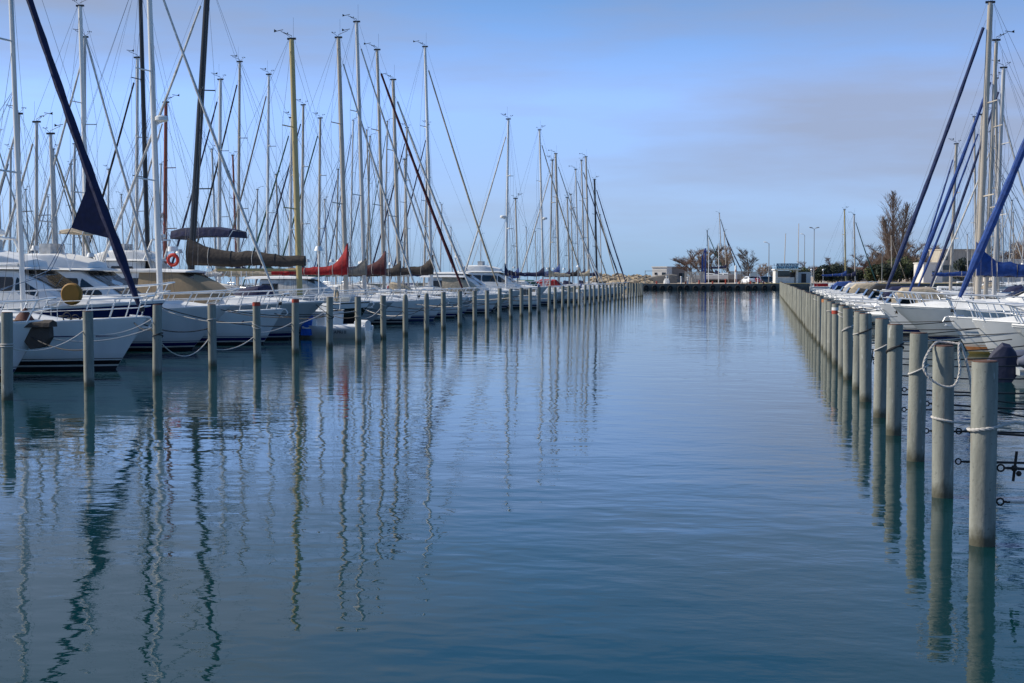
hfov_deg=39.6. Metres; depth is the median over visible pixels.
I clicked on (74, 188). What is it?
sailing boat
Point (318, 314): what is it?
mooring line
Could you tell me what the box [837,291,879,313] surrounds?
motor boat
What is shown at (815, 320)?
mooring pole
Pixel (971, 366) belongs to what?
pickup line
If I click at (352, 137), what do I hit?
sailing boat
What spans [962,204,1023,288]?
sailing boat
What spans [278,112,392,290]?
sailing boat
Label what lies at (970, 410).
pickup line
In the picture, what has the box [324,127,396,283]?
sailing boat
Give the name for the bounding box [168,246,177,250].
liferaft canister
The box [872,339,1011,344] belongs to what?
pickup line
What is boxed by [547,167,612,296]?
sailing boat
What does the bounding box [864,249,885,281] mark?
bare tree
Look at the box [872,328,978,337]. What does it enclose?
mooring line
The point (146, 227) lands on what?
sailing boat
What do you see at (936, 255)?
building
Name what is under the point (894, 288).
motor boat
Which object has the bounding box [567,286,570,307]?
mooring pole
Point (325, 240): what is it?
sailing boat
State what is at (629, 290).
mooring pole
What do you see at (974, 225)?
sailing boat
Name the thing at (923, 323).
mooring line
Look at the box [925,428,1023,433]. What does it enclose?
pickup line
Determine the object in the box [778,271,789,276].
window
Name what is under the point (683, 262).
bare tree
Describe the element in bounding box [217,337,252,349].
mooring line
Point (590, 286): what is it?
mooring pole
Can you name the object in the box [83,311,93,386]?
mooring pole
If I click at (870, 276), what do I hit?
evergreen bush
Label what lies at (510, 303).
mooring pole
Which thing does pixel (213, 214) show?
sailing boat
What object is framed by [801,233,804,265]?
street lamp
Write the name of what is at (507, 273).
sailing boat
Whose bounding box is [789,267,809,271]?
evergreen bush
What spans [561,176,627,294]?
sailing boat
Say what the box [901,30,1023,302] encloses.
sailing boat
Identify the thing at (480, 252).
sailing boat
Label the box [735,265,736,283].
marker pillar
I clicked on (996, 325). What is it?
motor boat
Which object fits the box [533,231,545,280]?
sailing boat
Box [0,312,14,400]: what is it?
mooring pole
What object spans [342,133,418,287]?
sailing boat
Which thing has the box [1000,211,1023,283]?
sailing boat
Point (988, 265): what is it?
sailing boat
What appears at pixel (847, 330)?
mooring pole
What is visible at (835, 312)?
mooring pole
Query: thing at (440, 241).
sailing boat
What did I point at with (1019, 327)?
motor boat
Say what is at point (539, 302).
mooring pole
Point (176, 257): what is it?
lifebuoy
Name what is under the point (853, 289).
motor boat
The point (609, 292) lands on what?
mooring pole
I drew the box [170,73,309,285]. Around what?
sailing boat
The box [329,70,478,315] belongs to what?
sailing boat
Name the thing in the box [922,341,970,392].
rope hank
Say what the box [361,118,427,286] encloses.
sailing boat
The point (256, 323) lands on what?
mooring pole
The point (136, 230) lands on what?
sailing boat
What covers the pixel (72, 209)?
sailing boat
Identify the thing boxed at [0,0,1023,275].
sky
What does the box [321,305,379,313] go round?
mooring line
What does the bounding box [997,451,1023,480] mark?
pickup line
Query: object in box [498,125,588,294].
sailing boat
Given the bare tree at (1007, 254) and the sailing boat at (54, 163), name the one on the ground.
the bare tree at (1007, 254)
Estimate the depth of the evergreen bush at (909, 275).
348.32 m
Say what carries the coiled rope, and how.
on the sailing boat at (93, 216)
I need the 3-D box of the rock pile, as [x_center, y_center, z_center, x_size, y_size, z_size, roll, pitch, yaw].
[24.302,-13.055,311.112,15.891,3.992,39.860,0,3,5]
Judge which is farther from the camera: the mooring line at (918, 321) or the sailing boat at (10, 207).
the sailing boat at (10, 207)
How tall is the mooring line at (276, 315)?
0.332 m
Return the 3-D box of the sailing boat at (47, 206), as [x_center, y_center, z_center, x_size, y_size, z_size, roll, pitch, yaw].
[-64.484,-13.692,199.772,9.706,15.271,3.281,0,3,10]
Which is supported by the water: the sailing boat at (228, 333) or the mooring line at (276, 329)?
the sailing boat at (228, 333)
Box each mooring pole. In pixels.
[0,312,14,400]
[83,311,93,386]
[152,304,162,375]
[207,304,216,366]
[252,302,260,358]
[292,299,298,352]
[326,297,333,346]
[354,297,360,342]
[380,295,385,337]
[403,294,407,334]
[424,293,428,330]
[441,292,445,328]
[457,291,462,325]
[472,291,476,322]
[485,290,488,320]
[498,288,501,319]
[509,289,512,317]
[520,288,522,315]
[528,288,531,313]
[537,287,540,312]
[548,286,550,310]
[554,287,556,309]
[561,286,563,308]
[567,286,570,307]
[573,286,575,306]
[578,286,580,305]
[584,285,586,304]
[589,285,591,304]
[593,285,595,303]
[598,285,599,302]
[602,284,603,302]
[605,285,607,301]
[609,284,610,300]
[613,284,615,300]
[617,284,618,299]
[620,283,621,299]
[623,283,624,298]
[627,283,628,297]
[629,283,630,297]
[632,283,633,297]
[791,286,793,310]
[794,287,797,313]
[795,288,798,315]
[797,289,797,318]
[798,289,801,319]
[800,290,801,321]
[802,290,806,323]
[803,291,807,325]
[805,292,809,327]
[806,293,808,330]
[808,293,813,333]
[811,294,816,335]
[813,295,819,339]
[817,296,823,343]
[821,299,823,348]
[823,299,830,352]
[827,301,834,357]
[832,304,839,364]
[838,305,847,371]
[842,308,853,379]
[852,311,864,389]
[858,313,872,401]
[873,318,888,417]
[886,324,903,435]
[906,332,928,461]
[932,345,953,498]
[969,360,997,546]
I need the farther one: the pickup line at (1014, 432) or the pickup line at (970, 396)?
the pickup line at (970, 396)
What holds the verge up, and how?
on the ground
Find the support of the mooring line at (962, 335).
attached to the mooring pole at (835, 312)
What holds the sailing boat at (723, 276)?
on the ground
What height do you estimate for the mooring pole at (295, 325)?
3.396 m
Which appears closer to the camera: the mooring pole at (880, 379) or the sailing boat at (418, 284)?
the mooring pole at (880, 379)
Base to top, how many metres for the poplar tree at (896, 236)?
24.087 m
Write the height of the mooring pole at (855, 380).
3.367 m
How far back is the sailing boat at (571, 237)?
259.13 m
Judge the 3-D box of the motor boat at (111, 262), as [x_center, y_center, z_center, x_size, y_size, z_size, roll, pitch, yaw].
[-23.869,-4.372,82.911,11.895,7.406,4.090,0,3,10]
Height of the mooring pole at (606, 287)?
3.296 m
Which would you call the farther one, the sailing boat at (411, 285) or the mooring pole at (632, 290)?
the sailing boat at (411, 285)
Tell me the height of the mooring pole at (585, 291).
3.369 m
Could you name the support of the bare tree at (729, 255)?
on the ground
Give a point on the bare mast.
(798, 243)
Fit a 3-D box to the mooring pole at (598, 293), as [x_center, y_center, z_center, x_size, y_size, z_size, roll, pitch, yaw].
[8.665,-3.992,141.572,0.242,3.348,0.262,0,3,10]
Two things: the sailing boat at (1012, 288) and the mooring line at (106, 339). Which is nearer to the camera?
the mooring line at (106, 339)
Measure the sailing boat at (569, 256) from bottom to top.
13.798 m
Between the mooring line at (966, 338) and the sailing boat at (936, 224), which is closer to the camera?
the mooring line at (966, 338)
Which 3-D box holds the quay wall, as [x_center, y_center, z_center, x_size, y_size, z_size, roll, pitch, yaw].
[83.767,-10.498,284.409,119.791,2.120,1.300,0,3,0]
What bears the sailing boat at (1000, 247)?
on the water
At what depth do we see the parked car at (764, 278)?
310.96 m
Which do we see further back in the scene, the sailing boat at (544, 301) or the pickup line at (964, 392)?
the sailing boat at (544, 301)
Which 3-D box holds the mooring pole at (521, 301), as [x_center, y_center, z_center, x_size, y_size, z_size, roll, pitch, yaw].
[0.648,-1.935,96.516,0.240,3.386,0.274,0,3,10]
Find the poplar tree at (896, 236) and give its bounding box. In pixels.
[874,190,914,281]
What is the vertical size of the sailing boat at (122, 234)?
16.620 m
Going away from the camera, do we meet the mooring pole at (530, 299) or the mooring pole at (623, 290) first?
the mooring pole at (530, 299)
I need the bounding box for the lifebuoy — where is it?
[167,253,178,266]
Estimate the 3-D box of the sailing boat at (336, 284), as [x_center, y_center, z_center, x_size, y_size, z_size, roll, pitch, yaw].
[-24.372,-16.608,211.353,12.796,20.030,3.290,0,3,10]
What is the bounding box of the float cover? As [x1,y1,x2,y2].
[61,283,82,304]
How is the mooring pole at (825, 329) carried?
in the water
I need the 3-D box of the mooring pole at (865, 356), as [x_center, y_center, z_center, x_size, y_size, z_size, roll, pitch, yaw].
[7.598,1.094,30.614,0.319,3.401,0.314,0,3,10]
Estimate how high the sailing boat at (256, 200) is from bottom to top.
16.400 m
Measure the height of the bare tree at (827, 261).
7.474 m
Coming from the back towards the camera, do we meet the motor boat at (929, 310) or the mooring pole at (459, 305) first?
the mooring pole at (459, 305)
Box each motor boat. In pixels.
[0,200,239,349]
[0,241,174,340]
[0,297,56,378]
[93,208,170,268]
[115,268,331,339]
[245,276,400,322]
[420,275,514,310]
[428,272,524,308]
[453,236,549,294]
[515,280,560,299]
[518,279,571,302]
[537,279,590,290]
[812,281,852,294]
[815,286,842,298]
[818,282,865,298]
[820,283,874,300]
[825,288,865,302]
[831,284,901,302]
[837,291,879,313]
[842,286,953,311]
[846,287,951,312]
[854,297,914,323]
[882,287,1023,342]
[960,300,1023,353]
[999,303,1023,338]
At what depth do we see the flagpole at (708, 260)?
291.49 m
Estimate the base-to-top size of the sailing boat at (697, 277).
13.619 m
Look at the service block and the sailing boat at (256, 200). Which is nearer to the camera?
the sailing boat at (256, 200)
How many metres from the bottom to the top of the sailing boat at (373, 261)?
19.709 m
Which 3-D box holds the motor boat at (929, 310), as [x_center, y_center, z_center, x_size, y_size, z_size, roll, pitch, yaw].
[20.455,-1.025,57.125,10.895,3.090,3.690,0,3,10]
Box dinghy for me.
[300,315,373,337]
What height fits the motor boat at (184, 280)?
3.476 m
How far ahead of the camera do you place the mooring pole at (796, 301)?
96.99 m
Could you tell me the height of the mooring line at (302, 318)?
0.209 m
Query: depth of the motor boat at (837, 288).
152.54 m
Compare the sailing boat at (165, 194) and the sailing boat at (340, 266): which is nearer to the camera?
the sailing boat at (340, 266)
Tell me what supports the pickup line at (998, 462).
attached to the mooring pole at (942, 431)
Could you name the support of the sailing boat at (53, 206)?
on the water
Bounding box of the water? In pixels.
[0,276,1023,682]
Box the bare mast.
[798,224,798,262]
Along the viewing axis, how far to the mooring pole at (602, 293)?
144.93 m
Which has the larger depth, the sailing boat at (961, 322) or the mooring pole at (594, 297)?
the mooring pole at (594, 297)
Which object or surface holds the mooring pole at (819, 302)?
in the water
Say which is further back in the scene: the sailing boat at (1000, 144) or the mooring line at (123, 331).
the sailing boat at (1000, 144)
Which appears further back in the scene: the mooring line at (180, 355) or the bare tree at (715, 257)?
the bare tree at (715, 257)
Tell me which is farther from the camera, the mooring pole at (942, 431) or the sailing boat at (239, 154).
the sailing boat at (239, 154)
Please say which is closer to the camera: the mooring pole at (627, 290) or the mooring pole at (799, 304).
the mooring pole at (799, 304)
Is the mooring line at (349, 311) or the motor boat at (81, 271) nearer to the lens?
the motor boat at (81, 271)
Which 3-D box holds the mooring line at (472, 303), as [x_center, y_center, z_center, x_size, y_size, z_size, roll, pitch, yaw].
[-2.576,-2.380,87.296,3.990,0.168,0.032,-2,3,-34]
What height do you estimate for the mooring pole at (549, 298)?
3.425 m
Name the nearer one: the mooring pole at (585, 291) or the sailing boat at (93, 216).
the sailing boat at (93, 216)
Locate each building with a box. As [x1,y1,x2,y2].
[651,266,675,275]
[672,267,686,282]
[815,267,867,280]
[913,262,942,282]
[929,249,974,281]
[983,259,1023,281]
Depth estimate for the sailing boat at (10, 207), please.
135.26 m
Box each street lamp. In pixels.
[764,241,768,282]
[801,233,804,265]
[809,227,818,282]
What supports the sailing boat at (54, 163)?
on the water
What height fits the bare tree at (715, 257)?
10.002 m
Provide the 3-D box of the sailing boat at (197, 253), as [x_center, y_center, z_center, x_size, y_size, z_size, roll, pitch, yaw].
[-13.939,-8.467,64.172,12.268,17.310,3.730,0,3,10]
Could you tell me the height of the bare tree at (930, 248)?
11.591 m
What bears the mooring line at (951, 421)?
attached to the mooring pole at (942, 431)
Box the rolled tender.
[302,294,357,301]
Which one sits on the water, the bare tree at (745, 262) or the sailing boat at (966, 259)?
the sailing boat at (966, 259)
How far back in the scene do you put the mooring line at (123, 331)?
36.92 m
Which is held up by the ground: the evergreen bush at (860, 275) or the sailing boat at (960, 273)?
the evergreen bush at (860, 275)
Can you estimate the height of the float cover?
0.720 m
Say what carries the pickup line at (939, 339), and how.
attached to the mooring pole at (835, 312)
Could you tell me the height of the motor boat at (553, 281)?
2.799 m
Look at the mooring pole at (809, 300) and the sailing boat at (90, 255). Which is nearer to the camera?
the mooring pole at (809, 300)
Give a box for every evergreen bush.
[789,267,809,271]
[812,265,829,282]
[817,263,842,282]
[828,263,850,281]
[840,266,863,281]
[864,264,886,281]
[873,262,902,280]
[885,256,913,281]
[903,259,913,280]
[953,257,969,280]
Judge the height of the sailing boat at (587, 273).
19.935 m
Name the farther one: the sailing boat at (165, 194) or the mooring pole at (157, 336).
the sailing boat at (165, 194)
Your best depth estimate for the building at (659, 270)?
329.72 m
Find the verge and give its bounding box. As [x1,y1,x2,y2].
[759,283,989,283]
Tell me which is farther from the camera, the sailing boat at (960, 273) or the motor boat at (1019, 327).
the sailing boat at (960, 273)
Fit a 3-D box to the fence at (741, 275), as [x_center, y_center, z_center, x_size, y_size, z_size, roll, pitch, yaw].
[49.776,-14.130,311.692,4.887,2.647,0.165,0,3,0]
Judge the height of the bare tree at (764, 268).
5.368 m
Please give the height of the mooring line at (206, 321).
0.540 m
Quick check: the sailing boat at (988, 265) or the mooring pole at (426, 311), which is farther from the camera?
the mooring pole at (426, 311)
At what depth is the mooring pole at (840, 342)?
39.98 m
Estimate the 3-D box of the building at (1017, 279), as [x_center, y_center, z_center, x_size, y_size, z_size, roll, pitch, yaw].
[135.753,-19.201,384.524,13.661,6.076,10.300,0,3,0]
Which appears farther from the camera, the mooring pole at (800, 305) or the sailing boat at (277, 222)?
the sailing boat at (277, 222)
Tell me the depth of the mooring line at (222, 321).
48.78 m
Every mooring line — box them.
[0,331,82,350]
[31,336,82,350]
[53,328,150,341]
[94,319,151,335]
[144,324,207,332]
[151,329,207,356]
[162,307,291,326]
[162,309,252,322]
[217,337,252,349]
[221,309,291,317]
[229,310,325,316]
[261,323,291,332]
[274,313,325,318]
[281,312,354,314]
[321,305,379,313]
[366,308,423,311]
[446,302,496,303]
[853,321,946,322]
[853,321,953,324]
[853,326,973,329]
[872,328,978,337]
[872,332,1019,342]
[873,332,1016,336]
[931,415,1007,424]
[966,421,1023,431]
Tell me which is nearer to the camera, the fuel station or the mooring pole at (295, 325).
the mooring pole at (295, 325)
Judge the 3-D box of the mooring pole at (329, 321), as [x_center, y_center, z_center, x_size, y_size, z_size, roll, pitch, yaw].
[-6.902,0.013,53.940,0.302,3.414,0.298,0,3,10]
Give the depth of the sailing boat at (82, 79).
74.54 m
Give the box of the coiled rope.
[59,312,82,319]
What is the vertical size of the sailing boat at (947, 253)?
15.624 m
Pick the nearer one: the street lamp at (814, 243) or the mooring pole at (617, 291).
the mooring pole at (617, 291)
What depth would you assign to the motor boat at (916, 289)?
80.84 m
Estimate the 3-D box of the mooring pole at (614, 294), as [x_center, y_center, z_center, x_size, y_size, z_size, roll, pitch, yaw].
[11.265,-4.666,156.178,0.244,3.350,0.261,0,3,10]
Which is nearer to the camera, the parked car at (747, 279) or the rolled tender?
the rolled tender
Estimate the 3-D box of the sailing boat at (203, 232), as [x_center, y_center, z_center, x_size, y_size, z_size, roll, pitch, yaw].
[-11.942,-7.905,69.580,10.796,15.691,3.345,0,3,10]
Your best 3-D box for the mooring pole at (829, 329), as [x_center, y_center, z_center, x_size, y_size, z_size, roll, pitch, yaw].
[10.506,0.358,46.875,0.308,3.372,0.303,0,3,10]
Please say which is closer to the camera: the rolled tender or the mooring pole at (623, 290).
the rolled tender
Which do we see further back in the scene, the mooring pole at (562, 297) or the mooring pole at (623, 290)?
the mooring pole at (623, 290)
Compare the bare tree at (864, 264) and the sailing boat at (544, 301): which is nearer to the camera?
the sailing boat at (544, 301)
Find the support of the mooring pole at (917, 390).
in the water
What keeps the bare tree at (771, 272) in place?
on the ground
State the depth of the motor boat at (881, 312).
72.64 m
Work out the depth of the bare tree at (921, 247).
397.14 m
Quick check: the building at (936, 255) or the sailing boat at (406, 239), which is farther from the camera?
the building at (936, 255)
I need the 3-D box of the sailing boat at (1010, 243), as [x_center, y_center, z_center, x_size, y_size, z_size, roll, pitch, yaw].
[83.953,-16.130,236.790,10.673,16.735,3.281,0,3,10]
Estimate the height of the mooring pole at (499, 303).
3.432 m
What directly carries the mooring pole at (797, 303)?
in the water
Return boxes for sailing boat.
[0,0,152,268]
[0,0,154,370]
[0,105,94,257]
[0,129,31,253]
[0,144,43,253]
[2,101,108,262]
[3,124,94,258]
[12,186,42,252]
[26,144,81,243]
[27,29,174,268]
[31,0,289,344]
[33,195,63,252]
[38,0,211,278]
[41,159,98,252]
[46,143,105,253]
[90,50,231,284]
[99,191,134,252]
[101,0,343,337]
[101,165,138,243]
[124,94,242,287]
[138,161,208,269]
[167,29,374,323]
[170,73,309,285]
[173,145,253,286]
[197,55,339,286]
[201,146,260,285]
[226,60,362,283]
[227,186,281,284]
[228,173,294,286]
[240,111,359,287]
[244,29,425,323]
[249,99,388,289]
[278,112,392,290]
[279,14,450,320]
[307,198,353,284]
[314,34,470,317]
[314,162,388,288]
[322,118,402,285]
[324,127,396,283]
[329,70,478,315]
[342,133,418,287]
[356,149,440,289]
[358,40,504,312]
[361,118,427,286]
[367,123,466,289]
[376,199,394,283]
[389,120,482,286]
[420,202,462,280]
[438,225,458,271]
[465,113,539,307]
[472,241,491,263]
[487,187,557,304]
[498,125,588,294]
[513,145,602,298]
[519,153,582,301]
[524,225,541,279]
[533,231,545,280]
[537,193,594,283]
[544,194,605,297]
[546,153,620,295]
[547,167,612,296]
[554,157,623,295]
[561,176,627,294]
[573,214,614,282]
[693,229,724,281]
[706,231,741,282]
[710,211,734,273]
[809,207,871,292]
[822,214,877,283]
[873,0,1023,334]
[875,231,906,281]
[898,72,1023,296]
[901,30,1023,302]
[906,113,1012,290]
[918,99,1023,299]
[920,137,1023,290]
[925,131,1023,291]
[929,50,1023,298]
[941,121,1023,354]
[953,233,982,282]
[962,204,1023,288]
[982,200,1023,285]
[991,219,1008,281]
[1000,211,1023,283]
[1002,219,1023,282]
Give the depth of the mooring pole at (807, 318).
69.86 m
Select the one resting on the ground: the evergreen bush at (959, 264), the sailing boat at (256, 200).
the evergreen bush at (959, 264)
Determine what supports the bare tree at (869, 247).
on the ground
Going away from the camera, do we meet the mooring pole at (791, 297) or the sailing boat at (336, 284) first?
the mooring pole at (791, 297)
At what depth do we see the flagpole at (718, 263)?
291.51 m
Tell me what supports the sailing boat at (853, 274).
on the water
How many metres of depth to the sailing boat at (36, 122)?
72.64 m
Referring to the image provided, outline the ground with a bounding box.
[653,277,991,283]
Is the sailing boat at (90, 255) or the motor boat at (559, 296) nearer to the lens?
the sailing boat at (90, 255)
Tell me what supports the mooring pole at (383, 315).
in the water
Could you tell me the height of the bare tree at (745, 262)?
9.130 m
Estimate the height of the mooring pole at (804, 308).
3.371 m
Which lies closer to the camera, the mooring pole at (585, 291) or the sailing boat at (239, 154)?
the sailing boat at (239, 154)
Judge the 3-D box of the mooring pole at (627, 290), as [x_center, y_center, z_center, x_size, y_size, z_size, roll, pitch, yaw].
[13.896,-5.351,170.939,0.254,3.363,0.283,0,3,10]
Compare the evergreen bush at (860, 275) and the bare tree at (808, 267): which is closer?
the evergreen bush at (860, 275)
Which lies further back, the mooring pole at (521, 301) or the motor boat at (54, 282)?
the mooring pole at (521, 301)
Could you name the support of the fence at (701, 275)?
on the ground
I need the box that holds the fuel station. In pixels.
[771,263,800,282]
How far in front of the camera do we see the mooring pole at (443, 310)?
72.97 m
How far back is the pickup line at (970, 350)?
39.15 m
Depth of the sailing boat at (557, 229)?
168.19 m
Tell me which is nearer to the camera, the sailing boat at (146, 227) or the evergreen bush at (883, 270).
the sailing boat at (146, 227)
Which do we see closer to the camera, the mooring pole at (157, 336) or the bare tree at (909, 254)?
the mooring pole at (157, 336)
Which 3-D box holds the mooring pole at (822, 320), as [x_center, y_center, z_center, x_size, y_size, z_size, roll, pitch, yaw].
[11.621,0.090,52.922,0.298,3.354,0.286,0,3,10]
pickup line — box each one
[872,336,978,340]
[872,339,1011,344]
[872,345,1023,351]
[872,350,1022,359]
[873,361,1023,366]
[902,375,1023,379]
[902,387,1023,393]
[902,394,1023,404]
[902,407,1023,416]
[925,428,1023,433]
[926,401,1023,409]
[955,428,1023,441]
[955,458,1023,464]
[996,497,1023,505]
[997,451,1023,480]
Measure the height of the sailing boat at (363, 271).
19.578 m
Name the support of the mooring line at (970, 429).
attached to the mooring pole at (983, 454)
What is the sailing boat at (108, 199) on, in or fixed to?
on the water
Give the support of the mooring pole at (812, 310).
in the water
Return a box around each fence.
[685,271,704,282]
[728,271,749,282]
[750,271,766,276]
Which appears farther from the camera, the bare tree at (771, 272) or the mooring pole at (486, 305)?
the bare tree at (771, 272)
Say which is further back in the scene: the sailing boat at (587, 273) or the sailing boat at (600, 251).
the sailing boat at (600, 251)
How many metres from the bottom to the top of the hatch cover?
0.323 m
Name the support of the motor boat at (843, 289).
on the water
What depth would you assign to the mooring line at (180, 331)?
42.03 m
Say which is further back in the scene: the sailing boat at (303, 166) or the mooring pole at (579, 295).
the mooring pole at (579, 295)
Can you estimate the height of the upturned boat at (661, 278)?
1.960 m
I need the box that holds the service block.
[798,272,810,282]
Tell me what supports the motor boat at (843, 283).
on the water
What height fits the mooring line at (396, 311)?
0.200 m
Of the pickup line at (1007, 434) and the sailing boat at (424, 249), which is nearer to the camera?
the pickup line at (1007, 434)
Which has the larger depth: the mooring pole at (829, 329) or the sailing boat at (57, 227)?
the sailing boat at (57, 227)
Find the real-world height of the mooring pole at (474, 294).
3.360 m
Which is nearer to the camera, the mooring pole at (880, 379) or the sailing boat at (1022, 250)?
the mooring pole at (880, 379)
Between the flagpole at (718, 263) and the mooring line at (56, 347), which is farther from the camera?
the flagpole at (718, 263)
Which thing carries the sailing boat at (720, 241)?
on the ground
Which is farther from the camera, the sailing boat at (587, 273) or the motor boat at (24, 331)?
the sailing boat at (587, 273)
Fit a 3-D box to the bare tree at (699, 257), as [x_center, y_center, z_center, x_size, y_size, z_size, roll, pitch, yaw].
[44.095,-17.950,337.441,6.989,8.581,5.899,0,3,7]
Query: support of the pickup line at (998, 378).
attached to the mooring pole at (880, 379)
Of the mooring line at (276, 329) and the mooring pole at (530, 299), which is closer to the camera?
the mooring line at (276, 329)
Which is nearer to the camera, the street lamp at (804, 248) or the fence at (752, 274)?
the fence at (752, 274)
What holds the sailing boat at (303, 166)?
on the water
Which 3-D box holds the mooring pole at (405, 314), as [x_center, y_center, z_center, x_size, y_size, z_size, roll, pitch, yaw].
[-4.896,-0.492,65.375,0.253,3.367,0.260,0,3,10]
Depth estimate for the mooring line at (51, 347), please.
33.17 m
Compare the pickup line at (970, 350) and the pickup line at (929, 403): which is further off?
the pickup line at (970, 350)
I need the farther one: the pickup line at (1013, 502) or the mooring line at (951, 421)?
the mooring line at (951, 421)
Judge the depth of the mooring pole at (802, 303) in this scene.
80.03 m
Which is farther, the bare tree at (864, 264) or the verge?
the bare tree at (864, 264)
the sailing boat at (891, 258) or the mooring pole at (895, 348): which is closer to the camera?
the mooring pole at (895, 348)
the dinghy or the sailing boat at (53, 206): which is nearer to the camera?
the dinghy
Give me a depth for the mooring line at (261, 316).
50.77 m
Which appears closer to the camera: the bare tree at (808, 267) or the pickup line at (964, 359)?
the pickup line at (964, 359)
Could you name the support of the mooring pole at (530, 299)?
in the water
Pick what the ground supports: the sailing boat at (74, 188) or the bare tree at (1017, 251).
the bare tree at (1017, 251)
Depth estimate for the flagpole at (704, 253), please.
309.47 m
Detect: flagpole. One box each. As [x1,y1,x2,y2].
[701,248,706,282]
[708,238,708,283]
[718,243,718,283]
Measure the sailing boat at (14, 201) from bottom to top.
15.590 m
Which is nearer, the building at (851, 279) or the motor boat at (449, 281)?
the motor boat at (449, 281)
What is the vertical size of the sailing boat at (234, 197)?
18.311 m
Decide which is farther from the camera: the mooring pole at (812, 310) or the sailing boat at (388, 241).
the sailing boat at (388, 241)
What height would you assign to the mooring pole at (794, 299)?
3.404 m
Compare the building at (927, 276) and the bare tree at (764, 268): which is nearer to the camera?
the building at (927, 276)
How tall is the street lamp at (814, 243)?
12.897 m
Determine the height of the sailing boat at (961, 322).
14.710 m
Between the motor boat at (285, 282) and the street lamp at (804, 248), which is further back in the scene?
the street lamp at (804, 248)
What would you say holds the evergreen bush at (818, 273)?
on the ground
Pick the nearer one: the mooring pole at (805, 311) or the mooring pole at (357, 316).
the mooring pole at (357, 316)
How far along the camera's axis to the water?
16.11 m
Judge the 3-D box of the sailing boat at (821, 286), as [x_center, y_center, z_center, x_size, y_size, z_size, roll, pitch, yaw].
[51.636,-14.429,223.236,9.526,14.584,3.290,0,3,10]
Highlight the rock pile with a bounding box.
[590,273,654,288]
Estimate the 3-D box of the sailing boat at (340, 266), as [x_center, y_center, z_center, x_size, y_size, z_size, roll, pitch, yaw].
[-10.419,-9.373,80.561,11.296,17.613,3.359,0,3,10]
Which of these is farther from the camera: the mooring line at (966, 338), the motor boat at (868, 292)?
the motor boat at (868, 292)
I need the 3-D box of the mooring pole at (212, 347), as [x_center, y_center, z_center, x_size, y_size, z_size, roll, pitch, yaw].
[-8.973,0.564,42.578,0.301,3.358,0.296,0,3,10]
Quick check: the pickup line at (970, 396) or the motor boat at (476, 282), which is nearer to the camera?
the pickup line at (970, 396)
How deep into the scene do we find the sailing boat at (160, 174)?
168.66 m
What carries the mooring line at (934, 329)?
attached to the mooring pole at (829, 329)
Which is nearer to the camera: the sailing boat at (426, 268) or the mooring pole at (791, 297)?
the sailing boat at (426, 268)
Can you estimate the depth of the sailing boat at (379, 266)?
92.28 m
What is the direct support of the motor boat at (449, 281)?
on the water
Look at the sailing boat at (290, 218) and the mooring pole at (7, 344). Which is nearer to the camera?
the mooring pole at (7, 344)
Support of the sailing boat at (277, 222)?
on the water
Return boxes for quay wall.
[631,284,972,289]
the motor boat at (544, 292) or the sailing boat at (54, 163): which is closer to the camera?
the sailing boat at (54, 163)
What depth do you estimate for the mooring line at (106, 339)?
38.07 m
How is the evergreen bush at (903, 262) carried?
on the ground
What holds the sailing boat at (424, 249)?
on the water
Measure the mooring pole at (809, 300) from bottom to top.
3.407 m
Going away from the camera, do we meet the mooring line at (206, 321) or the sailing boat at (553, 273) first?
the mooring line at (206, 321)
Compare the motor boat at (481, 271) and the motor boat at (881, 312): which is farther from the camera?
the motor boat at (481, 271)
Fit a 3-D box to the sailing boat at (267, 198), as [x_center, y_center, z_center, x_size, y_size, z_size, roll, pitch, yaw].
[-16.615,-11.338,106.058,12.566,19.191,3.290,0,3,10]
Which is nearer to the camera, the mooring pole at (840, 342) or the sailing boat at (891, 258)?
the mooring pole at (840, 342)
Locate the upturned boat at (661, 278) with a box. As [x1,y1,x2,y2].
[640,274,676,282]
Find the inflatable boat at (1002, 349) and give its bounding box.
[987,342,1023,382]
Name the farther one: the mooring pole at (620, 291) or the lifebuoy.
the mooring pole at (620, 291)
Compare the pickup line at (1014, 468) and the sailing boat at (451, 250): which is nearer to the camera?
the pickup line at (1014, 468)
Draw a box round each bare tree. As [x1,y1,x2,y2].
[671,247,706,282]
[686,248,711,282]
[696,244,722,272]
[712,245,734,272]
[736,247,759,273]
[755,264,771,275]
[766,266,775,275]
[798,261,816,274]
[825,257,840,266]
[849,253,871,281]
[862,242,886,280]
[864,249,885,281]
[883,240,917,281]
[907,242,927,261]
[918,244,939,257]
[1004,243,1021,258]
[1008,240,1023,258]
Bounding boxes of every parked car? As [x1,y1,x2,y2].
[741,276,755,282]
[752,276,761,282]
[758,276,772,282]
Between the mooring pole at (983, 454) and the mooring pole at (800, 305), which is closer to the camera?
the mooring pole at (983, 454)
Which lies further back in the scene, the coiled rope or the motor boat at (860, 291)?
the motor boat at (860, 291)
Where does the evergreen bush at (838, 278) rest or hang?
on the ground
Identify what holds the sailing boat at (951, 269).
on the water
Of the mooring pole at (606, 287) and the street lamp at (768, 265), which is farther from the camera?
the street lamp at (768, 265)
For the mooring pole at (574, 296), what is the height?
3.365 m
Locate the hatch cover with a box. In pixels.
[15,308,34,319]
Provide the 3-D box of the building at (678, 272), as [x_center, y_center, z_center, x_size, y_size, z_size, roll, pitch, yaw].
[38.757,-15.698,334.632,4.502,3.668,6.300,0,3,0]

